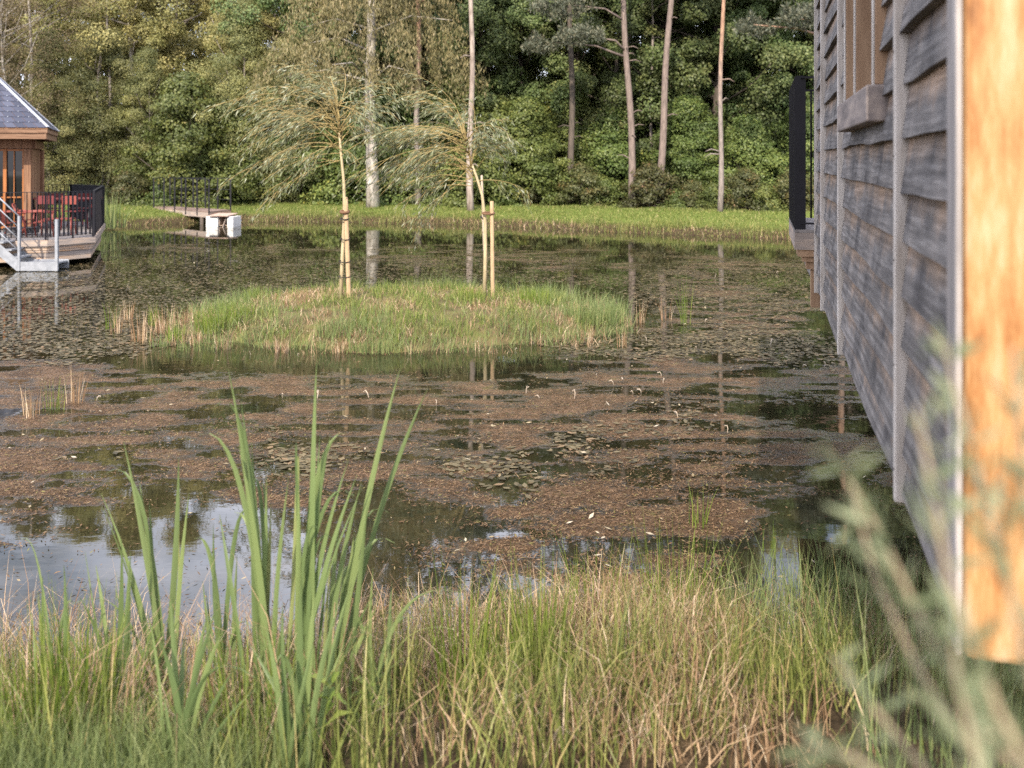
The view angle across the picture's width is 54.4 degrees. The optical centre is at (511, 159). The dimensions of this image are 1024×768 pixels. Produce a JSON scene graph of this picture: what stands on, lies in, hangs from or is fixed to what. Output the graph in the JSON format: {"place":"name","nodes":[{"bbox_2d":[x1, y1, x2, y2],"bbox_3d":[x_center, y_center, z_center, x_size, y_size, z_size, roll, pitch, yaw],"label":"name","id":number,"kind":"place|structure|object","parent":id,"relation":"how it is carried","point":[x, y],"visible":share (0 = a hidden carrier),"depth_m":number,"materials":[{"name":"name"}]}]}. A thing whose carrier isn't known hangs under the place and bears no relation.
{"place":"outdoors","nodes":[
{"label":"outdoors","id":0,"kind":"place"},
{"bbox_2d":[179,289,632,352],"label":"island","id":1,"kind":"structure","parent":0,"point":[426,346],"depth_m":12.58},
{"bbox_2d":[191,304,238,334],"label":"rush clump","id":2,"kind":"object","parent":1,"relation":"on","point":[210,317],"visible":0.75,"depth_m":12.63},
{"bbox_2d":[191,60,416,298],"bbox_3d":[-2.923,0.312,13.992,3.190,3.466,1.859,0,0,0],"label":"young willow","id":3,"kind":"object","parent":1,"relation":"on","point":[361,118],"visible":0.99,"depth_m":13.84,"materials":[{"name":"green plant"}]},
{"bbox_2d":[338,197,350,297],"bbox_3d":[-2.325,1.306,13.850,0.185,1.580,0.131,0,0,0],"label":"tree stake","id":4,"kind":"object","parent":1,"relation":"on","point":[345,211],"visible":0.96,"depth_m":13.82,"materials":[{"name":"brown wood"}]},
{"bbox_2d":[148,287,637,354],"bbox_3d":[-1.518,2.084,14.063,6.594,0.372,5.256,0,0,0],"label":"island rim","id":5,"kind":"object","parent":1,"relation":"on","point":[285,345],"visible":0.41,"depth_m":12.13,"materials":[{"name":"plant"}]},
{"bbox_2d":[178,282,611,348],"bbox_3d":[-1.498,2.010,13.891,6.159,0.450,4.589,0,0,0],"label":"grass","id":6,"kind":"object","parent":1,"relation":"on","point":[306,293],"visible":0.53,"depth_m":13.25,"materials":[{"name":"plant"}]},
{"bbox_2d":[163,272,646,354],"bbox_3d":[-1.566,1.948,14.014,6.974,0.645,5.313,0,0,0],"label":"island fringe","id":7,"kind":"object","parent":1,"relation":"on","point":[363,325],"visible":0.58,"depth_m":12.51,"materials":[{"name":"plant"}]},
{"bbox_2d":[190,276,626,348],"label":"island grass","id":8,"kind":"structure","parent":1,"relation":"on","point":[425,302],"depth_m":13.26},
{"bbox_2d":[332,72,536,295],"bbox_3d":[-1.132,0.412,14.364,2.999,3.291,2.366,0,0,0],"label":"young willow","id":9,"kind":"object","parent":1,"relation":"on","point":[421,157],"visible":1,"depth_m":14.23,"materials":[{"name":"green plant"}]},
{"bbox_2d":[558,295,624,325],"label":"rush clump","id":10,"kind":"object","parent":1,"relation":"on","point":[612,315],"visible":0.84,"depth_m":13.09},
{"bbox_2d":[0,222,1022,703],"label":"water","id":11,"kind":"structure","parent":0,"point":[464,372],"depth_m":8.40,"materials":[{"name":"liquid"}]},
{"bbox_2d":[0,221,104,262],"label":"terrace","id":12,"kind":"structure","parent":11,"relation":"in","point":[75,247],"depth_m":21.20,"materials":[{"name":"brown wood"}]},
{"bbox_2d":[0,78,58,229],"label":"pavilion","id":13,"kind":"structure","parent":12,"relation":"on","point":[27,130],"depth_m":23.70,"materials":[{"name":"wood"}]},
{"bbox_2d":[0,151,21,229],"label":"window pane","id":14,"kind":"structure","parent":13,"relation":"in","point":[10,154],"depth_m":23.80,"materials":[{"name":"clear glass"}]},
{"bbox_2d":[0,149,23,228],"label":"window frame","id":15,"kind":"structure","parent":13,"relation":"in","point":[4,150],"depth_m":23.74,"materials":[{"name":"brown wood"}]},
{"bbox_2d":[0,198,68,270],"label":"metal stair","id":16,"kind":"object","parent":12,"relation":"attached to","point":[28,263],"visible":1,"depth_m":20.05,"materials":[{"name":"metal"}]},
{"bbox_2d":[0,184,104,240],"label":"terrace railing","id":17,"kind":"object","parent":12,"relation":"on","point":[98,207],"visible":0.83,"depth_m":21.32,"materials":[{"name":"black metal"}]},
{"bbox_2d":[0,222,907,516],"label":"pondweed leaves","id":18,"kind":"object","parent":11,"relation":"on","point":[304,458],"visible":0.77,"depth_m":13.30,"materials":[{"name":"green plant"}]},
{"bbox_2d":[0,234,926,686],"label":"milfoil bed","id":19,"kind":"object","parent":11,"relation":"on","point":[514,538],"visible":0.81,"depth_m":7.07,"materials":[{"name":"plant"}]},
{"bbox_2d":[357,545,739,684],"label":"dead reeds","id":20,"kind":"object","parent":11,"relation":"in","point":[535,596],"visible":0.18,"depth_m":4.35,"materials":[{"name":"plant"}]},
{"bbox_2d":[44,127,1023,767],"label":"ground","id":21,"kind":"structure","parent":0,"point":[836,721],"depth_m":2.85,"materials":[{"name":"plant"}]},
{"bbox_2d":[22,538,73,732],"bbox_3d":[-1.377,1.575,2.869,0.270,0.946,0.142,0,0,0],"label":"cattail","id":22,"kind":"object","parent":21,"relation":"on","point":[64,622],"visible":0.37,"depth_m":2.88,"materials":[{"name":"green plant"}]},
{"bbox_2d":[0,0,102,119],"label":"birch tree","id":23,"kind":"object","parent":21,"relation":"on","point":[3,45],"visible":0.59,"depth_m":40.35,"materials":[{"name":"green plant"}]},
{"bbox_2d":[6,27,99,195],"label":"alder tree","id":24,"kind":"object","parent":21,"relation":"on","point":[50,158],"visible":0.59,"depth_m":41.33,"materials":[{"name":"green plant"}]},
{"bbox_2d":[0,0,106,154],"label":"poplar tree","id":25,"kind":"object","parent":21,"relation":"on","point":[16,45],"visible":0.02,"depth_m":48.33,"materials":[{"name":"green plant"}]},
{"bbox_2d":[0,0,114,140],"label":"birch tree","id":26,"kind":"object","parent":21,"relation":"on","point":[28,9],"visible":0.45,"depth_m":40.70,"materials":[{"name":"green plant"}]},
{"bbox_2d":[0,581,121,760],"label":"rush clump","id":27,"kind":"object","parent":21,"relation":"on","point":[32,699],"visible":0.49,"depth_m":2.74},
{"bbox_2d":[7,0,165,178],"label":"poplar tree","id":28,"kind":"object","parent":21,"relation":"on","point":[59,20],"visible":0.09,"depth_m":47.64,"materials":[{"name":"green plant"}]},
{"bbox_2d":[5,574,177,756],"bbox_3d":[-1.165,1.468,2.812,0.431,0.598,0.402,0,0,0],"label":"rush clump","id":29,"kind":"object","parent":21,"relation":"on","point":[53,669],"visible":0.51,"depth_m":2.81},
{"bbox_2d":[46,26,153,199],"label":"alder tree","id":30,"kind":"object","parent":21,"relation":"on","point":[100,124],"visible":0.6,"depth_m":42.31,"materials":[{"name":"green plant"}]},
{"bbox_2d":[54,539,159,735],"bbox_3d":[-1.221,1.502,3.006,0.337,0.720,0.135,0,0,23],"label":"cattail","id":31,"kind":"object","parent":21,"relation":"on","point":[120,616],"visible":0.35,"depth_m":3.02,"materials":[{"name":"green plant"}]},
{"bbox_2d":[55,0,205,180],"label":"poplar tree","id":32,"kind":"object","parent":21,"relation":"on","point":[131,19],"visible":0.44,"depth_m":45.15,"materials":[{"name":"green plant"}]},
{"bbox_2d":[73,444,188,740],"bbox_3d":[-1.186,1.386,3.122,0.358,1.015,0.167,0,0,17],"label":"cattail","id":33,"kind":"object","parent":21,"relation":"on","point":[146,537],"visible":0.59,"depth_m":3.12,"materials":[{"name":"green plant"}]},
{"bbox_2d":[105,169,157,204],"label":"bramble bush","id":34,"kind":"object","parent":21,"relation":"on","point":[131,181],"visible":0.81,"depth_m":39.51,"materials":[{"name":"green plant"}]},
{"bbox_2d":[95,45,176,200],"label":"alder tree","id":35,"kind":"object","parent":21,"relation":"on","point":[145,58],"visible":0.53,"depth_m":42.24,"materials":[{"name":"green plant"}]},
{"bbox_2d":[88,0,221,135],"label":"poplar tree","id":36,"kind":"object","parent":21,"relation":"on","point":[176,46],"visible":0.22,"depth_m":47.19,"materials":[{"name":"green plant"}]},
{"bbox_2d":[0,669,332,767],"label":"grass","id":37,"kind":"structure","parent":21,"relation":"on","point":[90,757],"depth_m":2.52,"materials":[{"name":"plant"}]},
{"bbox_2d":[111,71,254,206],"bbox_3d":[-13.089,-0.758,40.546,5.938,5.805,5.313,0,0,-27],"label":"hornbeam shrub","id":38,"kind":"object","parent":21,"relation":"on","point":[184,95],"visible":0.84,"depth_m":39.89,"materials":[{"name":"green plant"}]},
{"bbox_2d":[153,177,230,223],"bbox_3d":[-12.053,1.753,36.992,1.274,2.193,5.792,0,0,-44],"label":"footbridge","id":39,"kind":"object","parent":21,"relation":"on","point":[202,213],"visible":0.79,"depth_m":36.28,"materials":[{"name":"brown wood"}]},
{"bbox_2d":[149,592,256,767],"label":"cattail","id":40,"kind":"object","parent":21,"relation":"on","point":[195,693],"visible":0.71,"depth_m":2.56,"materials":[{"name":"green plant"}]},
{"bbox_2d":[180,511,251,735],"bbox_3d":[-0.955,1.518,3.209,0.386,0.789,0.091,0,0,26],"label":"cattail","id":41,"kind":"object","parent":21,"relation":"on","point":[217,622],"visible":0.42,"depth_m":3.18,"materials":[{"name":"green plant"}]},
{"bbox_2d":[166,104,278,205],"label":"hornbeam shrub","id":42,"kind":"object","parent":21,"relation":"on","point":[205,160],"visible":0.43,"depth_m":40.42,"materials":[{"name":"green plant"}]},
{"bbox_2d":[164,0,283,125],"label":"poplar tree","id":43,"kind":"object","parent":21,"relation":"on","point":[202,9],"visible":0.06,"depth_m":45.96,"materials":[{"name":"green plant"}]},
{"bbox_2d":[0,581,462,767],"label":"bank grass","id":44,"kind":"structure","parent":21,"relation":"on","point":[365,711],"depth_m":2.65,"materials":[{"name":"plant"}]},
{"bbox_2d":[183,0,288,198],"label":"alder tree","id":45,"kind":"object","parent":21,"relation":"on","point":[242,43],"visible":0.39,"depth_m":41.44,"materials":[{"name":"green plant"}]},
{"bbox_2d":[199,370,288,747],"bbox_3d":[-0.754,1.227,2.903,0.255,1.236,0.213,0,0,0],"label":"cattail","id":46,"kind":"object","parent":21,"relation":"on","point":[260,574],"visible":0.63,"depth_m":2.88,"materials":[{"name":"green plant"}]},
{"bbox_2d":[186,602,304,767],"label":"rush clump","id":47,"kind":"object","parent":21,"relation":"on","point":[239,697],"visible":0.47,"depth_m":2.73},
{"bbox_2d":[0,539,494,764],"bbox_3d":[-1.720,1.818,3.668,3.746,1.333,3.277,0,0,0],"label":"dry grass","id":48,"kind":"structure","parent":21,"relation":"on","point":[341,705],"depth_m":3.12,"materials":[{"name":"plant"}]},
{"bbox_2d":[219,92,315,203],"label":"hornbeam shrub","id":49,"kind":"object","parent":21,"relation":"on","point":[249,117],"visible":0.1,"depth_m":41.37,"materials":[{"name":"green plant"}]},
{"bbox_2d":[195,0,351,111],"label":"poplar tree","id":50,"kind":"object","parent":21,"relation":"on","point":[267,20],"visible":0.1,"depth_m":44.05,"materials":[{"name":"green plant"}]},
{"bbox_2d":[233,101,350,203],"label":"hornbeam shrub","id":51,"kind":"object","parent":21,"relation":"on","point":[323,178],"visible":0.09,"depth_m":41.40,"materials":[{"name":"green plant"}]},
{"bbox_2d":[239,33,351,202],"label":"alder tree","id":52,"kind":"object","parent":21,"relation":"on","point":[265,155],"visible":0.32,"depth_m":41.15,"materials":[{"name":"green plant"}]},
{"bbox_2d":[209,0,387,150],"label":"maple tree","id":53,"kind":"object","parent":21,"relation":"on","point":[268,4],"visible":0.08,"depth_m":43.06,"materials":[{"name":"green plant"}]},
{"bbox_2d":[251,577,351,767],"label":"cattail","id":54,"kind":"object","parent":21,"relation":"on","point":[303,683],"visible":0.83,"depth_m":2.56,"materials":[{"name":"green plant"}]},
{"bbox_2d":[265,87,365,201],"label":"hornbeam shrub","id":55,"kind":"object","parent":21,"relation":"on","point":[331,138],"visible":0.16,"depth_m":41.62,"materials":[{"name":"green plant"}]},
{"bbox_2d":[286,362,361,744],"bbox_3d":[-0.563,1.166,2.942,0.243,1.186,0.221,0,0,0],"label":"cattail","id":56,"kind":"object","parent":21,"relation":"on","point":[303,566],"visible":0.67,"depth_m":2.91,"materials":[{"name":"green plant"}]},
{"bbox_2d":[297,672,351,767],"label":"bank herb","id":57,"kind":"object","parent":21,"relation":"on","point":[332,692],"visible":0.56,"depth_m":2.60,"materials":[{"name":"green plant"}]},
{"bbox_2d":[282,97,407,203],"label":"hornbeam shrub","id":58,"kind":"object","parent":21,"relation":"on","point":[324,189],"visible":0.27,"depth_m":41.22,"materials":[{"name":"green plant"}]},
{"bbox_2d":[279,0,436,164],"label":"maple tree","id":59,"kind":"object","parent":21,"relation":"on","point":[356,59],"visible":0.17,"depth_m":41.99,"materials":[{"name":"green plant"}]},
{"bbox_2d":[243,0,492,207],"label":"birch","id":60,"kind":"object","parent":21,"relation":"on","point":[372,28],"visible":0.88,"depth_m":38.20,"materials":[{"name":"green plant"}]},
{"bbox_2d":[323,367,427,738],"bbox_3d":[-0.424,1.183,3.002,0.317,1.158,0.169,0,0,9],"label":"cattail","id":61,"kind":"object","parent":21,"relation":"on","point":[355,567],"visible":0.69,"depth_m":2.98,"materials":[{"name":"green plant"}]},
{"bbox_2d":[322,571,455,727],"bbox_3d":[-0.436,1.589,3.038,0.516,0.779,0.196,0,0,-17],"label":"cattail","id":62,"kind":"object","parent":21,"relation":"on","point":[390,631],"visible":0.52,"depth_m":3.04,"materials":[{"name":"green plant"}]},
{"bbox_2d":[322,72,462,204],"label":"hornbeam shrub","id":63,"kind":"object","parent":21,"relation":"on","point":[404,114],"visible":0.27,"depth_m":41.10,"materials":[{"name":"green plant"}]},
{"bbox_2d":[53,205,790,239],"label":"shore grass","id":64,"kind":"structure","parent":21,"relation":"on","point":[744,232],"depth_m":33.33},
{"bbox_2d":[53,200,813,231],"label":"lawn","id":65,"kind":"structure","parent":21,"relation":"on","point":[553,215],"depth_m":35.64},
{"bbox_2d":[378,0,489,141],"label":"maple tree","id":66,"kind":"object","parent":21,"relation":"on","point":[435,14],"visible":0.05,"depth_m":43.53,"materials":[{"name":"green plant"}]},
{"bbox_2d":[379,71,497,205],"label":"hornbeam shrub","id":67,"kind":"object","parent":21,"relation":"on","point":[448,77],"visible":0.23,"depth_m":40.41,"materials":[{"name":"green plant"}]},
{"bbox_2d":[411,546,511,699],"bbox_3d":[-0.151,1.553,3.324,0.286,0.495,0.357,0,0,18],"label":"rush clump","id":68,"kind":"object","parent":21,"relation":"on","point":[471,636],"visible":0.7,"depth_m":3.32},
{"bbox_2d":[461,0,482,210],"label":"pine tree","id":69,"kind":"object","parent":21,"relation":"on","point":[470,198],"visible":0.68,"depth_m":37.07,"materials":[{"name":"beige plant"}]},
{"bbox_2d":[410,0,549,144],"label":"maple tree","id":70,"kind":"object","parent":21,"relation":"on","point":[497,47],"visible":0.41,"depth_m":42.02,"materials":[{"name":"green plant"}]},
{"bbox_2d":[432,95,564,206],"bbox_3d":[-0.677,-0.272,40.439,5.679,4.830,5.288,0,0,27],"label":"hornbeam shrub","id":71,"kind":"object","parent":21,"relation":"on","point":[495,112],"visible":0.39,"depth_m":39.44,"materials":[{"name":"green plant"}]},
{"bbox_2d":[463,95,576,205],"bbox_3d":[0.499,-0.261,40.108,4.768,4.662,4.267,0,0,13],"label":"hornbeam shrub","id":72,"kind":"object","parent":21,"relation":"on","point":[527,111],"visible":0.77,"depth_m":39.16,"materials":[{"name":"green plant"}]},
{"bbox_2d":[463,0,599,158],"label":"maple tree","id":73,"kind":"object","parent":21,"relation":"on","point":[531,22],"visible":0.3,"depth_m":42.68,"materials":[{"name":"green plant"}]},
{"bbox_2d":[489,539,589,679],"bbox_3d":[0.101,1.592,3.490,0.374,0.497,0.354,0,0,0],"label":"rush clump","id":74,"kind":"object","parent":21,"relation":"on","point":[529,604],"visible":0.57,"depth_m":3.50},
{"bbox_2d":[490,0,649,164],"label":"maple tree","id":75,"kind":"object","parent":21,"relation":"on","point":[561,66],"visible":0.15,"depth_m":42.77,"materials":[{"name":"green plant"}]},
{"bbox_2d":[525,82,616,182],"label":"understorey shrub","id":76,"kind":"object","parent":21,"relation":"on","point":[562,132],"visible":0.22,"depth_m":41.90,"materials":[{"name":"green plant"}]},
{"bbox_2d":[559,0,583,203],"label":"pine tree","id":77,"kind":"object","parent":21,"relation":"on","point":[571,126],"visible":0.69,"depth_m":39.92,"materials":[{"name":"brown plant"}]},
{"bbox_2d":[520,0,641,206],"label":"pine tree","id":78,"kind":"object","parent":21,"relation":"on","point":[580,34],"visible":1,"depth_m":37.52,"materials":[{"name":"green plant"}]},
{"bbox_2d":[554,161,621,205],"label":"bramble bush","id":79,"kind":"object","parent":21,"relation":"on","point":[584,173],"visible":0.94,"depth_m":38.51,"materials":[{"name":"green plant"}]},
{"bbox_2d":[167,536,1023,767],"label":"sedge grass","id":80,"kind":"structure","parent":21,"relation":"on","point":[776,667],"depth_m":2.99,"materials":[{"name":"plant"}]},
{"bbox_2d":[573,174,627,207],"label":"bramble bush","id":81,"kind":"object","parent":21,"relation":"on","point":[613,187],"visible":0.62,"depth_m":38.67,"materials":[{"name":"green plant"}]},
{"bbox_2d":[555,106,652,196],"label":"understorey shrub","id":82,"kind":"object","parent":21,"relation":"on","point":[608,151],"visible":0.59,"depth_m":40.85,"materials":[{"name":"green plant"}]},
{"bbox_2d":[549,526,660,631],"bbox_3d":[0.381,1.907,4.377,0.411,0.541,0.450,0,0,-18],"label":"rush clump","id":83,"kind":"object","parent":21,"relation":"on","point":[577,579],"visible":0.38,"depth_m":4.41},
{"bbox_2d":[533,0,712,176],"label":"maple tree","id":84,"kind":"object","parent":21,"relation":"on","point":[605,93],"visible":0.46,"depth_m":41.75,"materials":[{"name":"green plant"}]},
{"bbox_2d":[616,161,685,207],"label":"bramble bush","id":85,"kind":"object","parent":21,"relation":"on","point":[647,176],"visible":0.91,"depth_m":37.12,"materials":[{"name":"green plant"}]},
{"bbox_2d":[285,546,1021,767],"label":"dead sedge","id":86,"kind":"object","parent":21,"relation":"on","point":[669,688],"visible":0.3,"depth_m":2.92,"materials":[{"name":"plant"}]},
{"bbox_2d":[653,0,676,206],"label":"pine tree","id":87,"kind":"object","parent":21,"relation":"on","point":[663,132],"visible":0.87,"depth_m":37.49,"materials":[{"name":"brown plant"}]},
{"bbox_2d":[625,94,733,199],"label":"understorey shrub","id":88,"kind":"object","parent":21,"relation":"on","point":[684,154],"visible":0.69,"depth_m":39.36,"materials":[{"name":"green plant"}]},
{"bbox_2d":[599,0,762,165],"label":"maple tree","id":89,"kind":"object","parent":21,"relation":"on","point":[676,25],"visible":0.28,"depth_m":42.02,"materials":[{"name":"green plant"}]},
{"bbox_2d":[625,505,751,638],"bbox_3d":[0.719,1.740,4.110,0.509,0.597,0.425,0,0,0],"label":"rush clump","id":90,"kind":"object","parent":21,"relation":"on","point":[687,587],"visible":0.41,"depth_m":4.13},
{"bbox_2d":[594,0,799,178],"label":"maple tree","id":91,"kind":"object","parent":21,"relation":"on","point":[694,47],"visible":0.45,"depth_m":40.19,"materials":[{"name":"green plant"}]},
{"bbox_2d":[689,180,745,210],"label":"bramble bush","id":92,"kind":"object","parent":21,"relation":"on","point":[710,190],"visible":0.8,"depth_m":35.84,"materials":[{"name":"green plant"}]},
{"bbox_2d":[705,0,733,211],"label":"pine tree","id":93,"kind":"object","parent":21,"relation":"on","point":[721,163],"visible":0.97,"depth_m":34.47,"materials":[{"name":"brown plant"}]},
{"bbox_2d":[698,166,771,210],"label":"bramble bush","id":94,"kind":"object","parent":21,"relation":"on","point":[740,186],"visible":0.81,"depth_m":35.35,"materials":[{"name":"green plant"}]},
{"bbox_2d":[668,0,813,155],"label":"maple tree","id":95,"kind":"object","parent":21,"relation":"on","point":[738,59],"visible":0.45,"depth_m":41.29,"materials":[{"name":"green plant"}]},
{"bbox_2d":[696,113,806,195],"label":"understorey shrub","id":96,"kind":"object","parent":21,"relation":"on","point":[747,136],"visible":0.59,"depth_m":37.74,"materials":[{"name":"green plant"}]},
{"bbox_2d":[735,182,788,210],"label":"bramble bush","id":97,"kind":"object","parent":21,"relation":"on","point":[765,192],"visible":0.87,"depth_m":34.94,"materials":[{"name":"green plant"}]},
{"bbox_2d":[726,0,813,150],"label":"maple tree","id":98,"kind":"object","parent":21,"relation":"on","point":[810,83],"visible":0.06,"depth_m":41.68,"materials":[{"name":"green plant"}]},
{"bbox_2d":[730,0,813,40],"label":"pine tree","id":99,"kind":"object","parent":21,"relation":"on","point":[802,12],"visible":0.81,"depth_m":32.25,"materials":[{"name":"green plant"}]},
{"bbox_2d":[754,100,813,203],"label":"understorey shrub","id":100,"kind":"object","parent":21,"relation":"on","point":[783,127],"visible":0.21,"depth_m":37.23,"materials":[{"name":"green plant"}]},
{"bbox_2d":[761,0,813,155],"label":"maple tree","id":101,"kind":"object","parent":21,"relation":"on","point":[806,55],"visible":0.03,"depth_m":39.17,"materials":[{"name":"green plant"}]},
{"bbox_2d":[763,167,813,209],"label":"bramble bush","id":102,"kind":"object","parent":21,"relation":"on","point":[782,190],"visible":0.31,"depth_m":35.24,"materials":[{"name":"green plant"}]},
{"bbox_2d":[665,522,1023,767],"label":"blue sedge","id":103,"kind":"object","parent":21,"relation":"on","point":[944,747],"visible":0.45,"depth_m":3.69,"materials":[{"name":"plant"}]},
{"bbox_2d":[771,316,1023,767],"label":"grey leaved shrub","id":104,"kind":"object","parent":21,"relation":"on","point":[979,683],"visible":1,"depth_m":0.51,"materials":[{"name":"green plant"}]},
{"bbox_2d":[804,0,1023,664],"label":"boarded house","id":105,"kind":"structure","parent":21,"relation":"on","point":[918,165],"depth_m":2.08,"materials":[{"name":"grey wood"}]},
{"bbox_2d":[789,76,819,307],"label":"balcony","id":106,"kind":"structure","parent":105,"relation":"attached to","point":[801,230],"depth_m":6.45,"materials":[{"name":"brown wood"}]},
{"bbox_2d":[837,0,888,131],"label":"window","id":107,"kind":"structure","parent":105,"relation":"in","point":[864,105],"depth_m":3.44,"materials":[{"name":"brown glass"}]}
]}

